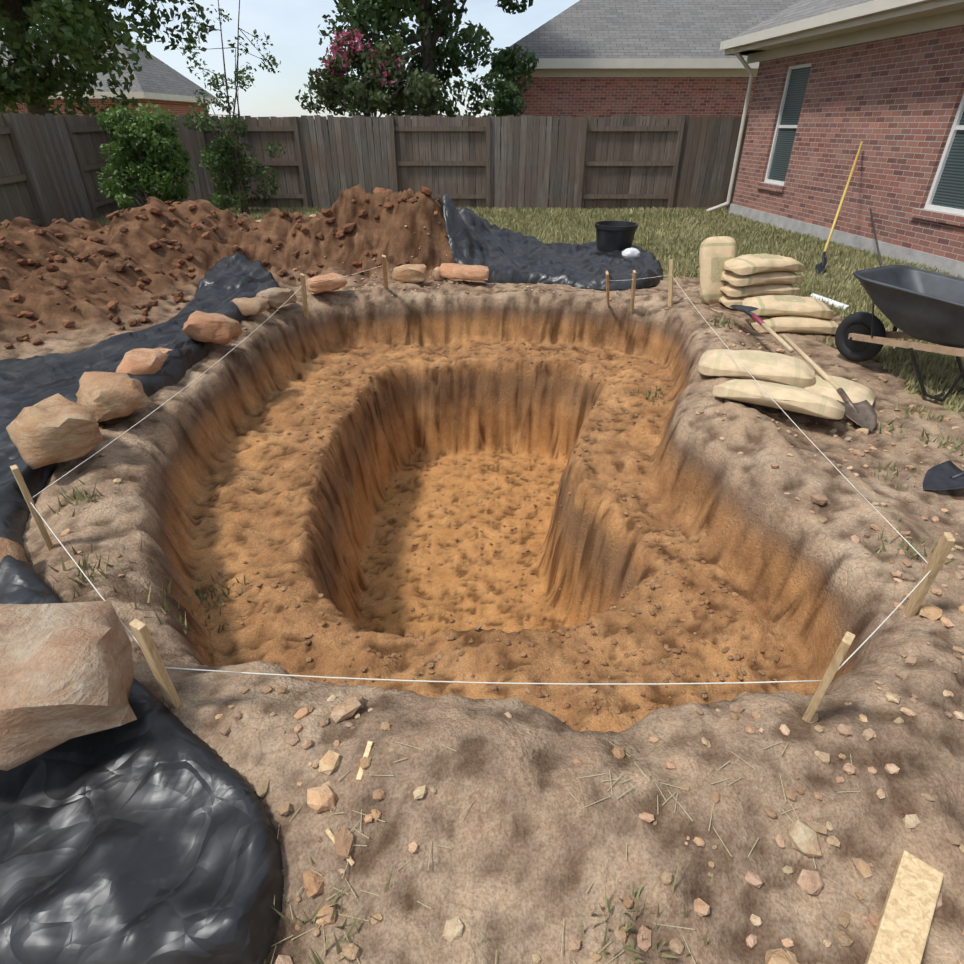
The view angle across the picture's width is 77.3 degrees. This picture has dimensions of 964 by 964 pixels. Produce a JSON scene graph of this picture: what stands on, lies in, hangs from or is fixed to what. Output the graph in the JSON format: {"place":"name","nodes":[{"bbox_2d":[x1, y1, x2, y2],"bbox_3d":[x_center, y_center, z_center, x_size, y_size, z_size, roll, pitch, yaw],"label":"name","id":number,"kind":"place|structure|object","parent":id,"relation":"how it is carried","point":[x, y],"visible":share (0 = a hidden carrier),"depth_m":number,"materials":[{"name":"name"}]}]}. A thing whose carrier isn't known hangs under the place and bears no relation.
{"place":"outdoors","nodes":[
{"label":"outdoors","id":0,"kind":"place"},
{"bbox_2d":[1,99,208,116],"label":"house wall","id":1,"kind":"structure","parent":0,"point":[181,108],"depth_m":22.67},
{"bbox_2d":[0,31,142,91],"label":"roof","id":2,"kind":"object","parent":1,"relation":"on","point":[135,87],"visible":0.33,"depth_m":22.39,"materials":[{"name":"grey"}]},
{"bbox_2d":[2,92,217,103],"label":"house trim","id":3,"kind":"structure","parent":1,"relation":"attached to","point":[158,96],"depth_m":22.42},
{"bbox_2d":[117,33,217,98],"bbox_3d":[-13.401,-16.945,24.410,2.200,2.170,7.000,0,31,1],"label":"roof","id":4,"kind":"object","parent":1,"relation":"on","point":[155,75],"visible":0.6,"depth_m":24.35,"materials":[{"name":"grey"}]},
{"bbox_2d":[31,0,579,118],"label":"sky","id":5,"kind":"structure","parent":0,"point":[292,28],"materials":[{"name":"blue"}]},
{"bbox_2d":[0,183,963,963],"bbox_3d":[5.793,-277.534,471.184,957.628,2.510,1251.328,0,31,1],"label":"ground","id":6,"kind":"structure","parent":0,"point":[522,863],"depth_m":3.04,"materials":[{"name":"brown soil"}]},
{"bbox_2d":[10,465,53,550],"bbox_3d":[-1.913,0.168,2.599,0.024,0.541,0.052,-26,39,-37],"label":"stake","id":7,"kind":"object","parent":6,"relation":"on","point":[28,500],"visible":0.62,"depth_m":2.54,"materials":[{"name":"brown wood"}]},
{"bbox_2d":[0,112,123,226],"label":"fence","id":8,"kind":"object","parent":6,"relation":"on","point":[51,164],"visible":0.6,"depth_m":10.81,"materials":[{"name":"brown wood"}]},
{"bbox_2d":[0,0,216,115],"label":"tree","id":9,"kind":"object","parent":6,"relation":"on","point":[93,23],"depth_m":14.03,"materials":[{"name":"green plant"}]},
{"bbox_2d":[0,252,283,963],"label":"liner","id":10,"kind":"object","parent":6,"relation":"on","point":[148,836],"visible":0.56,"depth_m":1.61,"materials":[{"name":"black plastic"}]},
{"bbox_2d":[0,214,488,770],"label":"rocks","id":11,"kind":"object","parent":10,"relation":"on","point":[66,672],"visible":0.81,"depth_m":1.80,"materials":[{"name":"brown stone"}]},
{"bbox_2d":[95,100,196,208],"bbox_3d":[-5.807,-5.434,10.465,1.709,2.052,1.376,0,31,1],"label":"shrub","id":12,"kind":"object","parent":6,"relation":"on","point":[145,133],"depth_m":10.14,"materials":[{"name":"green plant"}]},
{"bbox_2d":[129,619,181,708],"bbox_3d":[-0.966,0.597,1.825,0.041,0.547,0.144,-14,34,-23],"label":"stake","id":13,"kind":"object","parent":6,"relation":"on","point":[142,634],"visible":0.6,"depth_m":1.75,"materials":[{"name":"brown wood"}]},
{"bbox_2d":[0,186,447,348],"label":"clods","id":14,"kind":"object","parent":6,"relation":"on","point":[106,250],"visible":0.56,"depth_m":6.55,"materials":[{"name":"soil"}]},
{"bbox_2d":[179,0,285,213],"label":"sapling","id":15,"kind":"object","parent":6,"relation":"on","point":[223,149],"depth_m":12.33,"materials":[{"name":"green plant"}]},
{"bbox_2d":[300,273,308,319],"bbox_3d":[-1.775,-1.826,6.035,0.045,0.555,0.298,-11,33,-18],"label":"stake","id":16,"kind":"object","parent":6,"relation":"on","point":[304,295],"visible":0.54,"depth_m":5.99,"materials":[{"name":"brown wood"}]},
{"bbox_2d":[325,828,354,865],"bbox_3d":[-0.376,0.964,1.592,0.106,0.043,0.012,24,38,34],"label":"stick","id":17,"kind":"object","parent":6,"relation":"on","point":[330,834],"visible":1,"depth_m":1.60,"materials":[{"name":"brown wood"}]},
{"bbox_2d":[356,741,372,779],"bbox_3d":[-0.337,0.798,1.729,0.016,0.030,0.107,6,31,9],"label":"stick","id":18,"kind":"object","parent":6,"relation":"on","point":[366,754],"visible":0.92,"depth_m":1.74,"materials":[{"name":"beige wood"}]},
{"bbox_2d":[295,28,442,118],"bbox_3d":[-2.672,-8.842,14.713,3.556,3.610,2.239,0,31,1],"label":"flowering bush","id":19,"kind":"object","parent":6,"relation":"on","point":[329,88],"depth_m":13.87,"materials":[{"name":"green plant"}]},
{"bbox_2d":[382,255,387,289],"bbox_3d":[-1.035,-2.199,6.467,0.045,0.564,0.629,-4,31,-8],"label":"stake","id":20,"kind":"object","parent":6,"relation":"on","point":[384,264],"visible":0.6,"depth_m":6.35,"materials":[{"name":"brown wood"}]},
{"bbox_2d":[318,0,532,118],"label":"tree","id":21,"kind":"object","parent":6,"relation":"on","point":[363,15],"depth_m":15.23,"materials":[{"name":"green plant"}]},
{"bbox_2d":[108,115,748,208],"bbox_3d":[-0.917,-7.154,13.551,14.790,1.880,0.190,0,31,1],"label":"fence","id":22,"kind":"object","parent":6,"relation":"on","point":[565,161],"visible":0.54,"depth_m":13.46,"materials":[{"name":"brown wood"}]},
{"bbox_2d":[30,265,930,684],"bbox_3d":[0.005,-0.820,4.005,3.798,0.186,5.261,0,31,1],"label":"string line","id":23,"kind":"object","parent":6,"relation":"on","point":[504,683],"visible":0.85,"depth_m":1.84,"materials":[{"name":"beige fabric"}]},
{"bbox_2d":[43,314,963,963],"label":"tufts","id":24,"kind":"object","parent":6,"relation":"on","point":[225,594],"visible":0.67,"depth_m":2.61,"materials":[{"name":"green plant"}]},
{"bbox_2d":[470,44,538,116],"bbox_3d":[0.579,-9.679,16.245,1.799,3.485,1.722,0,31,1],"label":"tree","id":25,"kind":"object","parent":6,"relation":"on","point":[506,62],"depth_m":15.39,"materials":[{"name":"green plant"}]},
{"bbox_2d":[482,71,527,118],"bbox_3d":[0.445,-8.412,14.769,1.311,2.774,1.456,0,31,1],"label":"shrub","id":26,"kind":"object","parent":6,"relation":"on","point":[502,100],"depth_m":14.09,"materials":[{"name":"green plant"}]},
{"bbox_2d":[61,225,963,963],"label":"pebbles","id":27,"kind":"object","parent":6,"relation":"on","point":[801,833],"visible":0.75,"depth_m":1.83,"materials":[{"name":"beige stone"}]},
{"bbox_2d":[440,194,662,289],"bbox_3d":[0.943,-4.082,9.279,3.098,0.985,5.431,0,31,1],"label":"liner","id":28,"kind":"object","parent":6,"relation":"on","point":[505,255],"visible":0.94,"depth_m":7.75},
{"bbox_2d":[595,221,637,251],"bbox_3d":[1.972,-3.620,8.942,0.630,0.400,0.630,0,31,1],"label":"tub","id":29,"kind":"object","parent":28,"relation":"on","point":[611,236],"visible":0.83,"depth_m":8.75,"materials":[{"name":"black plastic"}]},
{"bbox_2d":[622,247,639,257],"bbox_3d":[2.104,-3.198,8.521,0.240,0.213,0.180,-12,33,-19],"label":"white sack","id":30,"kind":"object","parent":28,"relation":"on","point":[631,252],"visible":0.58,"depth_m":8.44,"materials":[{"name":"white plastic"}]},
{"bbox_2d":[270,741,860,963],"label":"straw","id":31,"kind":"object","parent":6,"relation":"on","point":[361,813],"visible":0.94,"depth_m":1.62,"materials":[{"name":"beige"}]},
{"bbox_2d":[606,271,609,306],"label":"stake","id":32,"kind":"object","parent":6,"relation":"on","point":[607,289],"visible":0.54,"depth_m":6.13,"materials":[{"name":"brown wood"}]},
{"bbox_2d":[630,270,635,313],"bbox_3d":[1.569,-1.944,6.264,0.041,0.561,0.375,9,32,15],"label":"stake","id":33,"kind":"object","parent":6,"relation":"on","point":[633,292],"visible":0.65,"depth_m":6.21,"materials":[{"name":"brown wood"}]},
{"bbox_2d":[668,259,673,305],"bbox_3d":[1.947,-1.993,6.219,0.115,0.575,0.032,18,35,28],"label":"stake","id":34,"kind":"object","parent":6,"relation":"on","point":[670,283],"visible":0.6,"depth_m":6.18,"materials":[{"name":"brown wood"}]},
{"bbox_2d":[699,236,736,304],"bbox_3d":[2.587,-2.310,6.598,0.420,0.720,0.151,-5,9,-8],"label":"sandbag","id":35,"kind":"object","parent":6,"relation":"on","point":[716,253],"visible":0.77,"depth_m":6.53,"materials":[{"name":"beige fabric"}]},
{"bbox_2d":[719,294,755,308],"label":"bag","id":36,"kind":"object","parent":6,"relation":"on","point":[726,300],"visible":0.23,"depth_m":6.43,"materials":[{"name":"beige fabric"}]},
{"bbox_2d":[720,283,800,296],"bbox_3d":[2.999,-2.113,6.519,0.800,0.156,0.460,-2,31,-3],"label":"bag","id":37,"kind":"object","parent":36,"relation":"on","point":[729,289],"visible":0.65,"depth_m":6.34,"materials":[{"name":"beige fabric"}]},
{"bbox_2d":[721,270,802,285],"bbox_3d":[2.999,-2.217,6.457,0.800,0.162,0.460,-5,31,-9],"label":"bag","id":38,"kind":"object","parent":37,"relation":"on","point":[761,278],"visible":0.79,"depth_m":6.29,"materials":[{"name":"beige fabric"}]},
{"bbox_2d":[723,253,804,274],"bbox_3d":[2.999,-2.320,6.396,0.800,0.162,0.460,-7,31,-11],"label":"bag","id":39,"kind":"object","parent":38,"relation":"on","point":[748,264],"visible":1,"depth_m":6.24,"materials":[{"name":"beige fabric"}]},
{"bbox_2d":[729,305,757,311],"bbox_3d":[2.361,-1.597,5.501,0.215,0.055,0.305,0,31,1],"label":"shovel blade","id":40,"kind":"object","parent":6,"relation":"on","point":[740,307],"visible":0.85,"depth_m":5.50,"materials":[{"name":"black metal"}]},
{"bbox_2d":[741,308,753,317],"bbox_3d":[2.361,-1.506,5.345,0.042,0.046,0.264,0,31,1],"label":"shovel socket","id":41,"kind":"object","parent":40,"relation":"attached to","point":[747,312],"visible":0.72,"depth_m":5.32,"materials":[{"name":"metal"}]},
{"bbox_2d":[751,313,765,325],"bbox_3d":[2.358,-1.381,5.140,0.044,0.054,0.222,0,31,1],"label":"shovel collar","id":42,"kind":"object","parent":41,"relation":"attached to","point":[757,319],"visible":0.88,"depth_m":5.13,"materials":[{"name":"red metal"}]},
{"bbox_2d":[761,323,793,352],"bbox_3d":[2.356,-1.157,4.814,0.039,0.070,0.571,0,31,1],"label":"shovel handle","id":43,"kind":"object","parent":42,"relation":"attached to","point":[778,338],"visible":1,"depth_m":4.78,"materials":[{"name":"beige wood"}]},
{"bbox_2d":[712,379,844,419],"bbox_3d":[1.963,-0.572,3.996,0.800,0.152,0.460,17,21,26],"label":"bag","id":44,"kind":"object","parent":6,"relation":"on","point":[795,399],"visible":0.98,"depth_m":3.83,"materials":[{"name":"beige fabric"}]},
{"bbox_2d":[698,349,815,387],"bbox_3d":[2.033,-0.863,4.467,0.800,0.150,0.460,12,33,19],"label":"bag","id":45,"kind":"object","parent":44,"relation":"on","point":[777,368],"visible":0.96,"depth_m":4.35,"materials":[{"name":"beige fabric"}]},
{"bbox_2d":[749,316,838,334],"bbox_3d":[3.006,-1.534,5.778,0.800,0.154,0.460,3,31,6],"label":"bag","id":46,"kind":"object","parent":6,"relation":"on","point":[791,324],"visible":0.73,"depth_m":5.61,"materials":[{"name":"beige fabric"}]},
{"bbox_2d":[742,295,834,318],"bbox_3d":[2.952,-1.705,5.826,0.800,0.161,0.460,5,31,9],"label":"bag","id":47,"kind":"object","parent":46,"relation":"on","point":[782,305],"visible":0.79,"depth_m":5.68,"materials":[{"name":"beige fabric"}]},
{"bbox_2d":[802,631,854,721],"bbox_3d":[1.016,0.633,1.809,0.033,0.547,0.138,14,33,22],"label":"stake","id":48,"kind":"object","parent":6,"relation":"on","point":[835,663],"visible":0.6,"depth_m":1.72,"materials":[{"name":"brown wood"}]},
{"bbox_2d":[811,293,850,309],"bbox_3d":[3.788,-1.950,6.566,0.080,0.092,0.512,-9,32,-15],"label":"pipe","id":49,"kind":"object","parent":6,"relation":"on","point":[836,303],"visible":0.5,"depth_m":6.52,"materials":[{"name":"white plastic"}]},
{"bbox_2d":[803,373,874,405],"bbox_3d":[2.474,-0.657,4.325,0.600,0.155,0.460,20,36,30],"label":"bag","id":50,"kind":"object","parent":6,"relation":"on","point":[855,392],"visible":0.35,"depth_m":4.21,"materials":[{"name":"beige fabric"}]},
{"bbox_2d":[823,141,862,251],"bbox_3d":[5.139,-4.085,8.545,0.038,1.259,2.362,17,35,26],"label":"shovel handle","id":51,"kind":"object","parent":6,"relation":"on","point":[841,203],"visible":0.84,"depth_m":8.46,"materials":[{"name":"yellow wood"}]},
{"bbox_2d":[821,251,825,266],"bbox_3d":[4.494,-2.937,7.938,0.042,0.162,0.241,14,33,22],"label":"shovel socket","id":52,"kind":"object","parent":51,"relation":"attached to","point":[823,255],"visible":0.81,"depth_m":7.94,"materials":[{"name":"black metal"}]},
{"bbox_2d":[815,255,826,275],"bbox_3d":[4.436,-2.829,7.869,0.109,0.253,0.306,0,31,1],"label":"shovel blade","id":53,"kind":"object","parent":52,"relation":"attached to","point":[819,268],"visible":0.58,"depth_m":7.88,"materials":[{"name":"black metal"}]},
{"bbox_2d":[729,204,963,278],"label":"foundation","id":54,"kind":"object","parent":6,"relation":"on","point":[953,267],"visible":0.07,"depth_m":9.35,"materials":[{"name":"concrete"}]},
{"bbox_2d":[732,25,963,261],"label":"house wall","id":55,"kind":"structure","parent":54,"relation":"on","point":[893,104],"depth_m":9.07,"materials":[{"name":"brick"}]},
{"bbox_2d":[706,0,963,211],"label":"eave","id":56,"kind":"object","parent":55,"relation":"attached to","point":[873,20],"visible":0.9,"depth_m":9.05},
{"bbox_2d":[732,0,872,38],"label":"roof","id":57,"kind":"structure","parent":56,"relation":"on","point":[801,10],"depth_m":10.27,"materials":[{"name":"grey"}]},
{"bbox_2d":[756,182,963,226],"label":"window sills","id":58,"kind":"structure","parent":55,"relation":"attached to","point":[951,219],"depth_m":7.99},
{"bbox_2d":[764,63,963,214],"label":"window frames","id":59,"kind":"structure","parent":55,"relation":"attached to","point":[956,126],"depth_m":8.04,"materials":[{"name":"white plastic"}]},
{"bbox_2d":[768,67,963,209],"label":"window screens","id":60,"kind":"object","parent":59,"relation":"in","point":[949,192],"depth_m":10.71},
{"bbox_2d":[837,400,876,431],"bbox_3d":[2.468,-0.431,3.923,0.215,0.102,0.296,0,31,1],"label":"shovel blade","id":61,"kind":"object","parent":6,"relation":"on","point":[864,408],"visible":0.88,"depth_m":3.94,"materials":[{"name":"grey metal"}]},
{"bbox_2d":[837,388,858,412],"bbox_3d":[2.467,-0.548,4.061,0.042,0.086,0.263,0,31,1],"label":"shovel socket","id":62,"kind":"object","parent":61,"relation":"attached to","point":[843,395],"visible":0.88,"depth_m":4.07,"materials":[{"name":"grey metal"}]},
{"bbox_2d":[781,334,840,390],"bbox_3d":[2.470,-0.915,4.547,0.047,0.123,0.959,0,31,1],"label":"shovel handle","id":63,"kind":"object","parent":62,"relation":"attached to","point":[814,365],"visible":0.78,"depth_m":4.50,"materials":[{"name":"beige wood"}]},
{"bbox_2d":[835,312,885,361],"bbox_3d":[3.051,-1.172,4.868,0.090,0.400,0.400,-16,34,-25],"label":"wheelbarrow tire","id":64,"kind":"object","parent":6,"relation":"on","point":[871,351],"visible":0.81,"depth_m":4.83,"materials":[{"name":"black rubber"}]},
{"bbox_2d":[870,208,881,265],"bbox_3d":[5.511,-3.387,8.421,0.024,0.623,1.827,10,32,16],"label":"shovel handle","id":65,"kind":"object","parent":6,"relation":"on","point":[879,256],"visible":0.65,"depth_m":8.43,"materials":[{"name":"grey"}]},
{"bbox_2d":[865,850,943,963],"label":"lumber","id":66,"kind":"object","parent":6,"relation":"on","point":[904,925],"visible":0.96,"depth_m":1.46,"materials":[{"name":"brown wood"}]},
{"bbox_2d":[848,331,963,355],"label":"wheelbarrow handles","id":67,"kind":"object","parent":6,"relation":"on","point":[889,341],"visible":0.71,"depth_m":4.45,"materials":[{"name":"brown wood"}]},
{"bbox_2d":[857,265,963,348],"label":"tub","id":68,"kind":"object","parent":67,"relation":"on","point":[925,319],"visible":0.88,"depth_m":4.32,"materials":[{"name":"black metal"}]},
{"bbox_2d":[853,265,963,307],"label":"rim","id":69,"kind":"object","parent":68,"relation":"attached to","point":[916,293],"visible":0.77,"depth_m":4.23,"materials":[{"name":"black metal"}]},
{"bbox_2d":[903,532,954,616],"bbox_3d":[1.629,0.391,2.229,0.038,0.549,0.172,22,37,32],"label":"stake","id":70,"kind":"object","parent":6,"relation":"on","point":[945,544],"visible":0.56,"depth_m":2.16,"materials":[{"name":"brown wood"}]},
{"bbox_2d":[923,460,963,490],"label":"shovel blade","id":71,"kind":"object","parent":6,"relation":"on","point":[937,477],"visible":0.96,"depth_m":3.31,"materials":[{"name":"black metal"}]},
{"bbox_2d":[950,471,963,478],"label":"shovel socket","id":72,"kind":"object","parent":71,"relation":"attached to","point":[957,475],"visible":0.82,"depth_m":3.30,"materials":[{"name":"grey metal"}]},
{"bbox_2d":[89,205,963,442],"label":"grass","id":73,"kind":"structure","parent":0,"point":[846,287],"depth_m":9.64,"materials":[{"name":"green plant"}]},
{"bbox_2d":[514,77,756,118],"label":"house wall","id":74,"kind":"structure","parent":0,"point":[597,97],"depth_m":17.22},
{"bbox_2d":[491,58,758,78],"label":"house trim","id":75,"kind":"structure","parent":74,"relation":"attached to","point":[640,67],"depth_m":16.49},
{"bbox_2d":[497,0,800,57],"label":"roof","id":76,"kind":"structure","parent":75,"relation":"on","point":[642,29],"depth_m":17.07,"materials":[{"name":"grey"}]},
{"bbox_2d":[844,324,870,350],"bbox_3d":[3.051,-1.172,4.868,0.060,0.220,0.220,-16,34,-25],"label":"wheelbarrow hub","id":77,"kind":"object","parent":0,"point":[855,345],"visible":0.54,"depth_m":4.86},
{"bbox_2d":[849,301,963,401],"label":"legs","id":78,"kind":"object","parent":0,"point":[920,380],"visible":0.73,"depth_m":4.31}
]}

